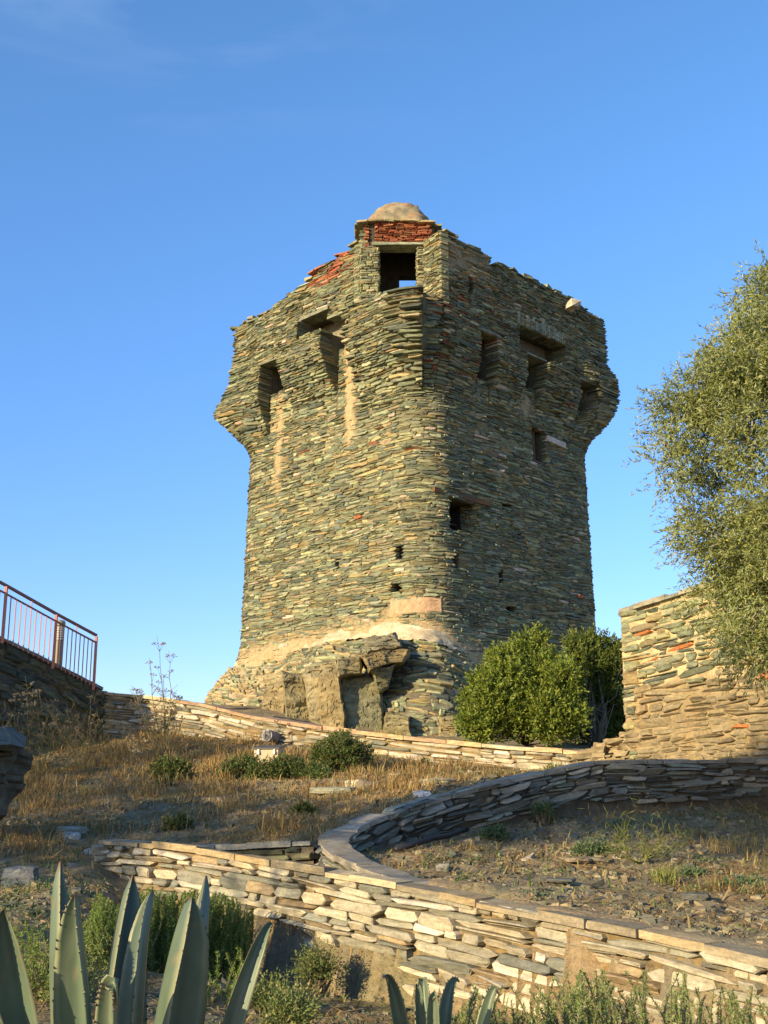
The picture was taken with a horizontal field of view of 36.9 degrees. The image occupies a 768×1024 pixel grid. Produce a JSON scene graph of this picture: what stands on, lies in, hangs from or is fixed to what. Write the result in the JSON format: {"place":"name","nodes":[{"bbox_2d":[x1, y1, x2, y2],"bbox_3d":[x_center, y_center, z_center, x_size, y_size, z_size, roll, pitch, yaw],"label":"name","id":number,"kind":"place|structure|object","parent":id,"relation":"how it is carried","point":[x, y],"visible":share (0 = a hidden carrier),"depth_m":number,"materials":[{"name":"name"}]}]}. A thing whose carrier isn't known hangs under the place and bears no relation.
{"place":"outdoors","nodes":[
{"label":"outdoors","id":0,"kind":"place"},
{"bbox_2d":[0,705,767,1023],"bbox_3d":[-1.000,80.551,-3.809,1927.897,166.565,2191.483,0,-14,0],"label":"ground","id":1,"kind":"structure","parent":0,"point":[368,970],"depth_m":8.64,"materials":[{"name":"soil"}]},
{"bbox_2d":[0,726,33,819],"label":"boulder","id":2,"kind":"object","parent":1,"relation":"on","point":[16,759],"visible":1,"depth_m":11.53,"materials":[{"name":"grey stone"}]},
{"bbox_2d":[1,866,38,886],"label":"loose stone","id":3,"kind":"object","parent":1,"relation":"on","point":[24,874],"visible":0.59,"depth_m":9.10,"materials":[{"name":"stone"}]},
{"bbox_2d":[0,636,107,748],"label":"retaining wall","id":4,"kind":"structure","parent":1,"relation":"on","point":[18,665],"depth_m":22.83,"materials":[{"name":"stone"}]},
{"bbox_2d":[0,581,97,689],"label":"railing","id":5,"kind":"object","parent":4,"relation":"on","point":[32,600],"visible":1,"depth_m":23.01,"materials":[{"name":"metal"}]},
{"bbox_2d":[13,919,102,1012],"bbox_3d":[-1.808,2.519,6.222,0.570,0.662,1.278,5,-14,-19],"label":"rosemary bush","id":6,"kind":"object","parent":1,"relation":"on","point":[32,954],"visible":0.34,"depth_m":6.14,"materials":[{"name":"green plant"}]},
{"bbox_2d":[55,620,65,664],"bbox_3d":[-6.963,2.995,24.580,0.230,1.375,0.230,0,-14,0],"label":"bollard lamp","id":7,"kind":"object","parent":1,"relation":"on","point":[61,642],"visible":0.41,"depth_m":24.55,"materials":[{"name":"plastic"}]},
{"bbox_2d":[22,936,107,1003],"bbox_3d":[-1.751,2.510,6.175,0.571,0.437,0.468,4,-14,-16],"label":"weed","id":8,"kind":"object","parent":1,"relation":"on","point":[39,993],"visible":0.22,"depth_m":6.15,"materials":[{"name":"green plant"}]},
{"bbox_2d":[60,831,80,839],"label":"loose stone","id":9,"kind":"object","parent":1,"relation":"on","point":[77,836],"visible":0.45,"depth_m":11.69,"materials":[{"name":"stone"}]},
{"bbox_2d":[0,676,142,782],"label":"dry stalks","id":10,"kind":"object","parent":1,"relation":"on","point":[40,736],"visible":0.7,"depth_m":17.13,"materials":[{"name":"brown plant"}]},
{"bbox_2d":[55,826,88,834],"bbox_3d":[-3.269,3.345,12.045,0.353,0.108,0.251,3,-14,-12],"label":"loose stone","id":11,"kind":"object","parent":1,"relation":"on","point":[75,829],"visible":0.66,"depth_m":11.96,"materials":[{"name":"stone"}]},
{"bbox_2d":[4,683,149,769],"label":"dry stalks","id":12,"kind":"object","parent":1,"relation":"on","point":[87,742],"visible":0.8,"depth_m":18.67,"materials":[{"name":"brown plant"}]},
{"bbox_2d":[83,848,91,854],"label":"loose stone","id":13,"kind":"object","parent":1,"relation":"on","point":[85,852],"visible":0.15,"depth_m":10.70,"materials":[{"name":"stone"}]},
{"bbox_2d":[83,921,112,968],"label":"weed","id":14,"kind":"object","parent":1,"relation":"on","point":[104,946],"visible":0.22,"depth_m":6.93,"materials":[{"name":"green plant"}]},
{"bbox_2d":[91,765,134,808],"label":"dry stalks","id":15,"kind":"object","parent":1,"relation":"on","point":[122,791],"visible":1,"depth_m":13.56,"materials":[{"name":"brown plant"}]},
{"bbox_2d":[124,735,144,795],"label":"dry stalks","id":16,"kind":"object","parent":1,"relation":"on","point":[134,750],"visible":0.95,"depth_m":15.05,"materials":[{"name":"brown plant"}]},
{"bbox_2d":[0,862,271,1023],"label":"agave","id":17,"kind":"object","parent":1,"relation":"on","point":[121,996],"visible":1,"depth_m":3.20,"materials":[{"name":"plant"}]},
{"bbox_2d":[105,639,203,756],"bbox_3d":[-3.736,3.382,19.697,1.569,2.542,1.812,-11,-17,39],"label":"dry fennel","id":18,"kind":"object","parent":1,"relation":"on","point":[149,728],"visible":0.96,"depth_m":19.70,"materials":[{"name":"brown plant"}]},
{"bbox_2d":[155,775,172,786],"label":"weed","id":19,"kind":"object","parent":1,"relation":"on","point":[166,781],"visible":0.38,"depth_m":15.85,"materials":[{"name":"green plant"}]},
{"bbox_2d":[83,886,255,1010],"bbox_3d":[-1.366,3.035,7.421,1.218,1.225,2.073,0,-14,0],"label":"rosemary bush","id":20,"kind":"object","parent":1,"relation":"on","point":[230,942],"visible":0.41,"depth_m":7.56,"materials":[{"name":"green plant"}]},
{"bbox_2d":[146,753,197,781],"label":"rue shrub","id":21,"kind":"object","parent":1,"relation":"on","point":[170,766],"visible":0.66,"depth_m":16.51,"materials":[{"name":"green plant"}]},
{"bbox_2d":[158,810,195,832],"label":"weed","id":22,"kind":"object","parent":1,"relation":"on","point":[174,823],"visible":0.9,"depth_m":12.13,"materials":[{"name":"green plant"}]},
{"bbox_2d":[210,750,259,780],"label":"rue shrub","id":23,"kind":"object","parent":1,"relation":"on","point":[244,761],"visible":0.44,"depth_m":16.71,"materials":[{"name":"green plant"}]},
{"bbox_2d":[196,841,319,864],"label":"slate wall","id":24,"kind":"structure","parent":1,"relation":"on","point":[301,851],"depth_m":10.27,"materials":[{"name":"stone"}]},
{"bbox_2d":[252,745,285,762],"bbox_3d":[-1.828,3.884,18.256,0.450,0.370,0.380,-3,-14,12],"label":"floodlight","id":25,"kind":"object","parent":1,"relation":"on","point":[263,751],"visible":0.64,"depth_m":18.14,"materials":[{"name":"paint"}]},
{"bbox_2d":[251,967,311,1012],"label":"weed","id":26,"kind":"object","parent":1,"relation":"on","point":[265,994],"visible":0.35,"depth_m":6.70,"materials":[{"name":"green plant"}]},
{"bbox_2d":[241,750,334,779],"bbox_3d":[-1.286,3.757,16.484,1.567,0.707,0.802,-6,-15,23],"label":"rue shrub","id":27,"kind":"object","parent":1,"relation":"on","point":[287,767],"visible":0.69,"depth_m":16.45,"materials":[{"name":"green plant"}]},
{"bbox_2d":[248,974,334,1023],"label":"weed","id":28,"kind":"object","parent":1,"relation":"on","point":[296,1013],"visible":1,"depth_m":5.94,"materials":[{"name":"green plant"}]},
{"bbox_2d":[287,798,318,814],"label":"weed","id":29,"kind":"object","parent":1,"relation":"on","point":[300,807],"visible":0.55,"depth_m":12.84,"materials":[{"name":"green plant"}]},
{"bbox_2d":[287,935,350,995],"bbox_3d":[-0.437,3.070,7.700,0.447,0.467,0.388,0,-14,0],"label":"weed","id":30,"kind":"object","parent":1,"relation":"on","point":[320,975],"visible":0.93,"depth_m":7.66,"materials":[{"name":"green plant"}]},
{"bbox_2d":[309,786,355,793],"bbox_3d":[-0.637,3.438,14.203,0.629,0.094,0.397,-4,-14,15],"label":"loose stone","id":31,"kind":"object","parent":1,"relation":"on","point":[318,790],"visible":0.72,"depth_m":14.04,"materials":[{"name":"stone"}]},
{"bbox_2d":[330,779,348,786],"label":"loose stone","id":32,"kind":"object","parent":1,"relation":"on","point":[342,780],"visible":0.31,"depth_m":14.68,"materials":[{"name":"stone"}]},
{"bbox_2d":[100,692,581,770],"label":"slate wall","id":33,"kind":"structure","parent":1,"relation":"on","point":[215,720],"depth_m":21.41,"materials":[{"name":"stone"}]},
{"bbox_2d":[262,729,281,742],"bbox_3d":[-2.013,4.259,21.699,0.225,0.277,0.797,-6,-15,24],"label":"drain pipe","id":34,"kind":"object","parent":33,"relation":"in","point":[274,736],"visible":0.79,"depth_m":21.39,"materials":[{"name":"plastic"}]},
{"bbox_2d":[306,728,379,772],"bbox_3d":[-0.642,3.718,17.659,1.161,0.842,0.849,6,-15,-24],"label":"rue shrub","id":35,"kind":"object","parent":1,"relation":"on","point":[342,744],"visible":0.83,"depth_m":17.54,"materials":[{"name":"green plant"}]},
{"bbox_2d":[344,779,365,787],"bbox_3d":[-0.347,3.457,14.489,0.300,0.178,0.248,-6,-15,23],"label":"loose stone","id":36,"kind":"object","parent":1,"relation":"on","point":[346,783],"visible":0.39,"depth_m":14.43,"materials":[{"name":"stone"}]},
{"bbox_2d":[261,632,458,736],"bbox_3d":[-0.685,4.291,27.985,4.860,2.900,3.536,0,-14,0],"label":"rock outcrop","id":37,"kind":"object","parent":1,"relation":"on","point":[344,693],"visible":0.84,"depth_m":26.96,"materials":[{"name":"beige stone"}]},
{"bbox_2d":[343,762,381,772],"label":"grass tuft","id":38,"kind":"object","parent":1,"relation":"on","point":[362,767],"visible":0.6,"depth_m":17.15,"materials":[{"name":"beige plant"}]},
{"bbox_2d":[355,780,380,788],"bbox_3d":[-0.189,3.405,14.295,0.355,0.138,0.244,6,-15,-23],"label":"loose stone","id":39,"kind":"object","parent":1,"relation":"on","point":[364,783],"visible":0.45,"depth_m":14.19,"materials":[{"name":"stone"}]},
{"bbox_2d":[0,724,767,940],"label":"dry grass","id":40,"kind":"structure","parent":1,"relation":"on","point":[38,785],"depth_m":14.31,"materials":[{"name":"beige plant"}]},
{"bbox_2d":[0,735,767,1023],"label":"shale debris","id":41,"kind":"object","parent":1,"relation":"on","point":[712,904],"visible":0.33,"depth_m":9.50,"materials":[{"name":"stone"}]},
{"bbox_2d":[0,734,767,1023],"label":"green grass","id":42,"kind":"structure","parent":1,"relation":"on","point":[497,856],"depth_m":9.83,"materials":[{"name":"green plant"}]},
{"bbox_2d":[0,734,767,1023],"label":"ground cover","id":43,"kind":"object","parent":1,"relation":"on","point":[91,900],"visible":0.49,"depth_m":9.06,"materials":[{"name":"green plant"}]},
{"bbox_2d":[373,727,405,735],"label":"grass tuft","id":44,"kind":"object","parent":1,"relation":"on","point":[384,730],"visible":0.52,"depth_m":25.64,"materials":[{"name":"beige plant"}]},
{"bbox_2d":[204,202,620,735],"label":"stone tower","id":45,"kind":"structure","parent":1,"relation":"on","point":[417,471],"depth_m":32.67,"materials":[{"name":"stone"}]},
{"bbox_2d":[531,431,535,459],"bbox_3d":[4.453,-1.933,34.380,0.158,1.031,0.571,-13,-19,43],"label":"window frame","id":46,"kind":"structure","parent":45,"relation":"in","point":[532,432],"depth_m":34.35,"materials":[{"name":"brown wood"}]},
{"bbox_2d":[413,791,430,796],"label":"loose stone","id":47,"kind":"object","parent":1,"relation":"on","point":[418,793],"visible":0.5,"depth_m":12.18,"materials":[{"name":"stone"}]},
{"bbox_2d":[414,757,431,765],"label":"weed","id":48,"kind":"object","parent":1,"relation":"on","point":[424,762],"visible":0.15,"depth_m":18.52,"materials":[{"name":"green plant"}]},
{"bbox_2d":[90,839,767,1023],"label":"slate wall","id":49,"kind":"structure","parent":1,"relation":"on","point":[464,932],"depth_m":7.47,"materials":[{"name":"stone"}]},
{"bbox_2d":[393,827,468,851],"bbox_3d":[0.442,2.927,10.298,0.062,0.187,1.053,-11,-17,39],"label":"hose","id":50,"kind":"object","parent":1,"relation":"on","point":[430,839],"visible":0.97,"depth_m":10.25,"materials":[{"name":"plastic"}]},
{"bbox_2d":[419,778,456,785],"bbox_3d":[0.648,3.205,13.638,0.476,0.108,0.317,9,-16,-33],"label":"loose stone","id":51,"kind":"object","parent":1,"relation":"on","point":[443,779],"visible":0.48,"depth_m":13.51,"materials":[{"name":"stone"}]},
{"bbox_2d":[382,974,499,1023],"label":"agave","id":52,"kind":"object","parent":1,"relation":"on","point":[429,1009],"visible":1,"depth_m":4.01,"materials":[{"name":"plant"}]},
{"bbox_2d":[436,863,450,871],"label":"loose stone","id":53,"kind":"object","parent":1,"relation":"on","point":[440,865],"visible":0.97,"depth_m":9.05,"materials":[{"name":"stone"}]},
{"bbox_2d":[477,822,510,843],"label":"weed","id":54,"kind":"object","parent":1,"relation":"on","point":[498,832],"visible":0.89,"depth_m":10.47,"materials":[{"name":"green plant"}]},
{"bbox_2d":[451,621,595,747],"bbox_3d":[2.579,3.392,22.116,2.690,2.746,2.328,0,-14,0],"label":"mastic shrub","id":55,"kind":"object","parent":1,"relation":"on","point":[522,687],"visible":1,"depth_m":21.56,"materials":[{"name":"green plant"}]},
{"bbox_2d":[315,758,767,886],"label":"slate wall","id":56,"kind":"structure","parent":1,"relation":"on","point":[567,789],"depth_m":11.52,"materials":[{"name":"stone"}]},
{"bbox_2d":[529,799,555,825],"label":"weed","id":57,"kind":"object","parent":1,"relation":"on","point":[545,811],"visible":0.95,"depth_m":11.15,"materials":[{"name":"green plant"}]},
{"bbox_2d":[540,759,559,769],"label":"weed","id":58,"kind":"object","parent":1,"relation":"on","point":[550,765],"visible":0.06,"depth_m":16.40,"materials":[{"name":"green plant"}]},
{"bbox_2d":[537,877,575,882],"bbox_3d":[1.233,2.631,8.213,0.279,0.034,0.186,-5,-14,19],"label":"loose stone","id":59,"kind":"object","parent":1,"relation":"on","point":[558,880],"visible":0.92,"depth_m":8.15,"materials":[{"name":"stone"}]},
{"bbox_2d":[556,866,571,872],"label":"weed","id":60,"kind":"object","parent":1,"relation":"on","point":[563,869],"visible":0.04,"depth_m":8.80,"materials":[{"name":"green plant"}]},
{"bbox_2d":[561,857,591,861],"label":"loose stone","id":61,"kind":"object","parent":1,"relation":"on","point":[575,859],"visible":1,"depth_m":9.25,"materials":[{"name":"stone"}]},
{"bbox_2d":[558,622,625,747],"bbox_3d":[4.492,3.710,24.282,2.016,2.870,2.487,-9,-16,33],"label":"mastic shrub","id":62,"kind":"object","parent":1,"relation":"on","point":[598,660],"visible":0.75,"depth_m":24.16,"materials":[{"name":"green plant"}]},
{"bbox_2d":[569,837,616,855],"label":"weed","id":63,"kind":"object","parent":1,"relation":"on","point":[596,848],"visible":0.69,"depth_m":9.77,"materials":[{"name":"green plant"}]},
{"bbox_2d":[588,857,609,862],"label":"loose stone","id":64,"kind":"object","parent":1,"relation":"on","point":[599,859],"visible":0.84,"depth_m":9.34,"materials":[{"name":"stone"}]},
{"bbox_2d":[452,968,767,1023],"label":"rosemary bush","id":65,"kind":"object","parent":1,"relation":"on","point":[573,1010],"visible":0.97,"depth_m":4.58,"materials":[{"name":"green plant"}]},
{"bbox_2d":[604,817,633,827],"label":"weed","id":66,"kind":"object","parent":1,"relation":"on","point":[615,822],"visible":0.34,"depth_m":10.99,"materials":[{"name":"green plant"}]},
{"bbox_2d":[568,773,695,874],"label":"grass weeds","id":67,"kind":"object","parent":1,"relation":"on","point":[682,844],"visible":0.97,"depth_m":9.31,"materials":[{"name":"green plant"}]},
{"bbox_2d":[644,864,681,884],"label":"grass tuft","id":68,"kind":"object","parent":1,"relation":"on","point":[660,872],"visible":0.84,"depth_m":8.38,"materials":[{"name":"green plant"}]},
{"bbox_2d":[565,568,767,763],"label":"mortared wall","id":69,"kind":"structure","parent":1,"relation":"on","point":[677,705],"depth_m":15.57,"materials":[{"name":"stone"}]},
{"bbox_2d":[675,863,710,877],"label":"weed","id":70,"kind":"object","parent":1,"relation":"on","point":[689,871],"visible":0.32,"depth_m":8.77,"materials":[{"name":"green plant"}]},
{"bbox_2d":[620,238,767,704],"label":"olive tree","id":71,"kind":"object","parent":1,"relation":"on","point":[738,385],"visible":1,"depth_m":11.04,"materials":[{"name":"green plant"}]},
{"bbox_2d":[681,892,710,899],"bbox_3d":[2.038,2.512,7.523,0.203,0.047,0.173,0,-14,0],"label":"loose stone","id":72,"kind":"object","parent":1,"relation":"on","point":[695,895],"visible":0.96,"depth_m":7.46,"materials":[{"name":"stone"}]},
{"bbox_2d":[698,831,767,856],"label":"grass tuft","id":73,"kind":"object","parent":1,"relation":"on","point":[754,842],"visible":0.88,"depth_m":9.84,"materials":[{"name":"plant"}]},
{"bbox_2d":[711,872,766,889],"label":"weed","id":74,"kind":"object","parent":1,"relation":"on","point":[750,880],"visible":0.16,"depth_m":8.21,"materials":[{"name":"green plant"}]},
{"bbox_2d":[743,888,767,894],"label":"weed","id":75,"kind":"object","parent":1,"relation":"on","point":[755,891],"visible":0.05,"depth_m":7.81,"materials":[{"name":"green plant"}]},
{"bbox_2d":[0,0,767,702],"label":"sky","id":76,"kind":"structure","parent":0,"point":[171,171],"materials":[{"name":"blue"}]}
]}

